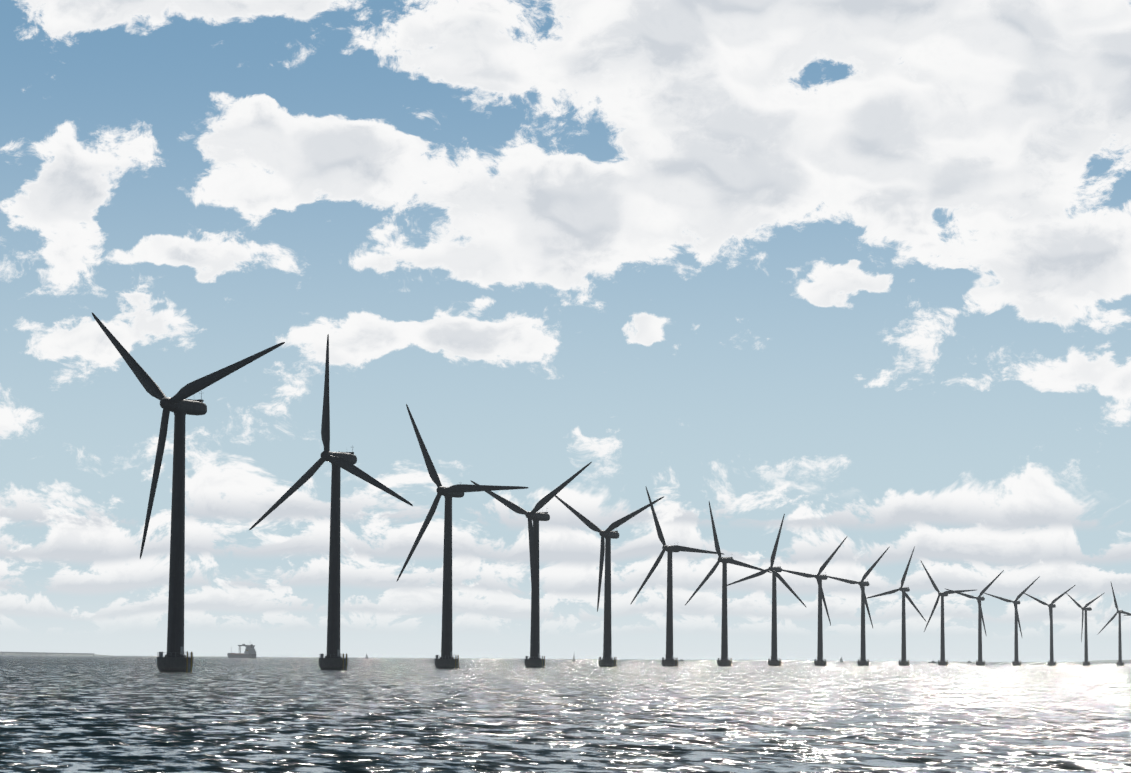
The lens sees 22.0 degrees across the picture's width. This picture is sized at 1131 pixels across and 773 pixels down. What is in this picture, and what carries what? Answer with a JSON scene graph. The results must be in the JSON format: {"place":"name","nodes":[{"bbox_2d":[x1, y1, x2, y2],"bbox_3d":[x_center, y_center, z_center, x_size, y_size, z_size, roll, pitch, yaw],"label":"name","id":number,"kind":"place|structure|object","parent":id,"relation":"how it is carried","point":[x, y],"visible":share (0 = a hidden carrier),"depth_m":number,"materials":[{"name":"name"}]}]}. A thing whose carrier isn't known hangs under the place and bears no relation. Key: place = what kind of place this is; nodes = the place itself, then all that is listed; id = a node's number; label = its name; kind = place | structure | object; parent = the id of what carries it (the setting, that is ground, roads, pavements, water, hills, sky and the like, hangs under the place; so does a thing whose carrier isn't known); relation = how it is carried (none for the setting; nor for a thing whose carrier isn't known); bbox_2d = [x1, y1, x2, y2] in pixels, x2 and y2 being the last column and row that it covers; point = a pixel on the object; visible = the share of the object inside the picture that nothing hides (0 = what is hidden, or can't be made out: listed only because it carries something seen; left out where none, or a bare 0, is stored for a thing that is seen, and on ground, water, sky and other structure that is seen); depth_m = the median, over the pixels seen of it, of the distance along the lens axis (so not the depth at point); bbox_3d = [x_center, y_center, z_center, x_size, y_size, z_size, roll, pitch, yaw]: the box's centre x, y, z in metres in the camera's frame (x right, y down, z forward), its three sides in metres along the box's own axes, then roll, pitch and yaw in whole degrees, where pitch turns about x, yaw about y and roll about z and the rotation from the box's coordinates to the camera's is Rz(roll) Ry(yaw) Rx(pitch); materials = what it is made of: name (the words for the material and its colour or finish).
{"place":"outdoors","nodes":[
{"label":"outdoors","id":0,"kind":"place"},
{"bbox_2d":[0,653,110,655],"bbox_3d":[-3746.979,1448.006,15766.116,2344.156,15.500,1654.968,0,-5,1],"label":"coast","id":1,"kind":"structure","parent":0,"point":[22,654],"depth_m":15062.26},
{"bbox_2d":[0,655,1130,772],"bbox_3d":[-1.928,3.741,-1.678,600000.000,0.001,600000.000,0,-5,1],"label":"sea","id":2,"kind":"structure","parent":0,"point":[131,714],"depth_m":194.78,"materials":[{"name":"grey liquid"}]},
{"bbox_2d":[0,652,94,655],"bbox_3d":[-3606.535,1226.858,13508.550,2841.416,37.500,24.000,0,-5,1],"label":"land","id":3,"kind":"structure","parent":2,"relation":"on","point":[32,653],"depth_m":13474.73,"materials":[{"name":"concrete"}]},
{"bbox_2d":[157,391,206,671],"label":"turbine","id":4,"kind":"object","parent":2,"relation":"in","point":[175,659],"visible":0.94,"depth_m":697.35,"materials":[{"name":"paint"}]},
{"bbox_2d":[92,313,284,558],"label":"turbine rotor","id":5,"kind":"object","parent":4,"relation":"attached to","point":[153,389],"visible":1,"depth_m":697.41,"materials":[{"name":"paint"}]},
{"bbox_2d":[227,644,256,657],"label":"cargo ship","id":6,"kind":"object","parent":2,"relation":"on","point":[249,651],"visible":0.88,"depth_m":5554.28,"materials":[{"name":"paint"}]},
{"bbox_2d":[319,446,356,669],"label":"turbine","id":7,"kind":"object","parent":2,"relation":"in","point":[333,659],"visible":0.9,"depth_m":874.79,"materials":[{"name":"paint"}]},
{"bbox_2d":[249,334,412,529],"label":"turbine rotor","id":8,"kind":"object","parent":7,"relation":"attached to","point":[327,454],"visible":1,"depth_m":877.66,"materials":[{"name":"paint"}]},
{"bbox_2d":[435,482,463,668],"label":"turbine","id":9,"kind":"object","parent":2,"relation":"in","point":[446,660],"visible":0.88,"depth_m":1051.90,"materials":[{"name":"paint"}]},
{"bbox_2d":[396,404,527,581],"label":"turbine rotor","id":10,"kind":"object","parent":9,"relation":"attached to","point":[441,490],"visible":1,"depth_m":1054.27,"materials":[{"name":"paint"}]},
{"bbox_2d":[524,512,549,667],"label":"turbine","id":11,"kind":"object","parent":2,"relation":"in","point":[534,660],"visible":0.96,"depth_m":1228.42,"materials":[{"name":"paint"}]},
{"bbox_2d":[470,462,591,603],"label":"turbine rotor","id":12,"kind":"object","parent":11,"relation":"attached to","point":[539,505],"visible":1,"depth_m":1227.19,"materials":[{"name":"paint"}]},
{"bbox_2d":[598,531,618,666],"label":"turbine","id":13,"kind":"object","parent":2,"relation":"in","point":[607,660],"visible":0.92,"depth_m":1404.80,"materials":[{"name":"paint"}]},
{"bbox_2d":[555,495,663,611],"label":"turbine rotor","id":14,"kind":"object","parent":13,"relation":"attached to","point":[594,527],"visible":0.96,"depth_m":1404.06,"materials":[{"name":"paint"}]},
{"bbox_2d":[662,542,679,666],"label":"turbine","id":15,"kind":"object","parent":2,"relation":"in","point":[670,661],"visible":0.88,"depth_m":1580.26,"materials":[{"name":"paint"}]},
{"bbox_2d":[630,487,723,604],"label":"turbine rotor","id":16,"kind":"object","parent":15,"relation":"attached to","point":[665,547],"visible":1,"depth_m":1583.18,"materials":[{"name":"paint"}]},
{"bbox_2d":[717,554,732,665],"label":"turbine","id":17,"kind":"object","parent":2,"relation":"in","point":[724,660],"visible":0.85,"depth_m":1754.99,"materials":[{"name":"paint"}]},
{"bbox_2d":[685,502,771,604],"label":"turbine rotor","id":18,"kind":"object","parent":17,"relation":"attached to","point":[722,559],"visible":1,"depth_m":1758.51,"materials":[{"name":"paint"}]},
{"bbox_2d":[768,567,781,665],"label":"turbine","id":19,"kind":"object","parent":2,"relation":"in","point":[773,661],"visible":0.9,"depth_m":1929.25,"materials":[{"name":"paint"}]},
{"bbox_2d":[727,513,806,607],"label":"turbine rotor","id":20,"kind":"object","parent":19,"relation":"attached to","point":[775,573],"visible":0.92,"depth_m":1930.81,"materials":[{"name":"paint"}]},
{"bbox_2d":[814,575,827,665],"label":"turbine","id":21,"kind":"object","parent":2,"relation":"in","point":[820,661],"visible":0.9,"depth_m":2102.30,"materials":[{"name":"paint"}]},
{"bbox_2d":[782,537,846,624],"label":"turbine rotor","id":22,"kind":"object","parent":21,"relation":"attached to","point":[821,569],"visible":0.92,"depth_m":2101.14,"materials":[{"name":"paint"}]},
{"bbox_2d":[858,579,868,665],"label":"turbine","id":23,"kind":"object","parent":2,"relation":"in","point":[862,662],"visible":0.9,"depth_m":2274.75,"materials":[{"name":"paint"}]},
{"bbox_2d":[827,547,888,627],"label":"turbine rotor","id":24,"kind":"object","parent":23,"relation":"attached to","point":[866,574],"visible":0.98,"depth_m":2273.58,"materials":[{"name":"paint"}]},
{"bbox_2d":[899,587,909,665],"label":"turbine","id":25,"kind":"object","parent":2,"relation":"in","point":[903,662],"visible":0.83,"depth_m":2446.53,"materials":[{"name":"paint"}]},
{"bbox_2d":[866,547,925,620],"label":"turbine rotor","id":26,"kind":"object","parent":25,"relation":"attached to","point":[901,589],"visible":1,"depth_m":2447.26,"materials":[{"name":"paint"}]},
{"bbox_2d":[938,592,947,665],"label":"turbine","id":27,"kind":"object","parent":2,"relation":"in","point":[942,662],"visible":0.92,"depth_m":2616.95,"materials":[{"name":"paint"}]},
{"bbox_2d":[921,561,975,631],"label":"turbine rotor","id":28,"kind":"object","parent":27,"relation":"attached to","point":[939,592],"visible":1,"depth_m":2619.74,"materials":[{"name":"paint"}]},
{"bbox_2d":[976,595,984,665],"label":"turbine","id":29,"kind":"object","parent":2,"relation":"in","point":[979,662],"visible":0.9,"depth_m":2786.65,"materials":[{"name":"paint"}]},
{"bbox_2d":[944,570,1003,633],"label":"turbine rotor","id":30,"kind":"object","parent":29,"relation":"attached to","point":[980,594],"visible":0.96,"depth_m":2785.31,"materials":[{"name":"paint"}]},
{"bbox_2d":[1012,601,1020,665],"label":"turbine","id":31,"kind":"object","parent":2,"relation":"in","point":[1015,662],"visible":0.81,"depth_m":2954.96,"materials":[{"name":"paint"}]},
{"bbox_2d":[984,576,1039,635],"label":"turbine rotor","id":32,"kind":"object","parent":31,"relation":"attached to","point":[1017,598],"visible":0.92,"depth_m":2954.18,"materials":[{"name":"paint"}]},
{"bbox_2d":[1048,604,1055,665],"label":"turbine","id":33,"kind":"object","parent":2,"relation":"in","point":[1051,662],"visible":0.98,"depth_m":3122.24,"materials":[{"name":"paint"}]},
{"bbox_2d":[1024,585,1074,639],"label":"turbine rotor","id":34,"kind":"object","parent":33,"relation":"attached to","point":[1052,602],"visible":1,"depth_m":3121.55,"materials":[{"name":"paint"}]},
{"bbox_2d":[1082,605,1091,665],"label":"turbine","id":35,"kind":"object","parent":2,"relation":"in","point":[1085,662],"visible":0.92,"depth_m":3289.21,"materials":[{"name":"paint"}]},
{"bbox_2d":[1066,593,1103,641],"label":"turbine rotor","id":36,"kind":"object","parent":35,"relation":"attached to","point":[1084,607],"visible":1,"depth_m":3289.54,"materials":[{"name":"paint"}]},
{"bbox_2d":[1117,610,1123,665],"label":"turbine","id":37,"kind":"object","parent":2,"relation":"in","point":[1119,663],"visible":0.98,"depth_m":3454.20,"materials":[{"name":"paint"}]},
{"bbox_2d":[1098,583,1130,633],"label":"turbine rotor","id":38,"kind":"object","parent":37,"relation":"attached to","point":[1115,614],"visible":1,"depth_m":3458.32,"materials":[{"name":"paint"}]},
{"bbox_2d":[0,0,1130,661],"label":"sky","id":39,"kind":"structure","parent":0,"point":[859,271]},
{"bbox_2d":[1059,660,1130,662],"bbox_3d":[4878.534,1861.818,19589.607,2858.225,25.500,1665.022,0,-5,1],"label":"coast","id":40,"kind":"structure","parent":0,"point":[1109,661],"depth_m":19371.42}
]}

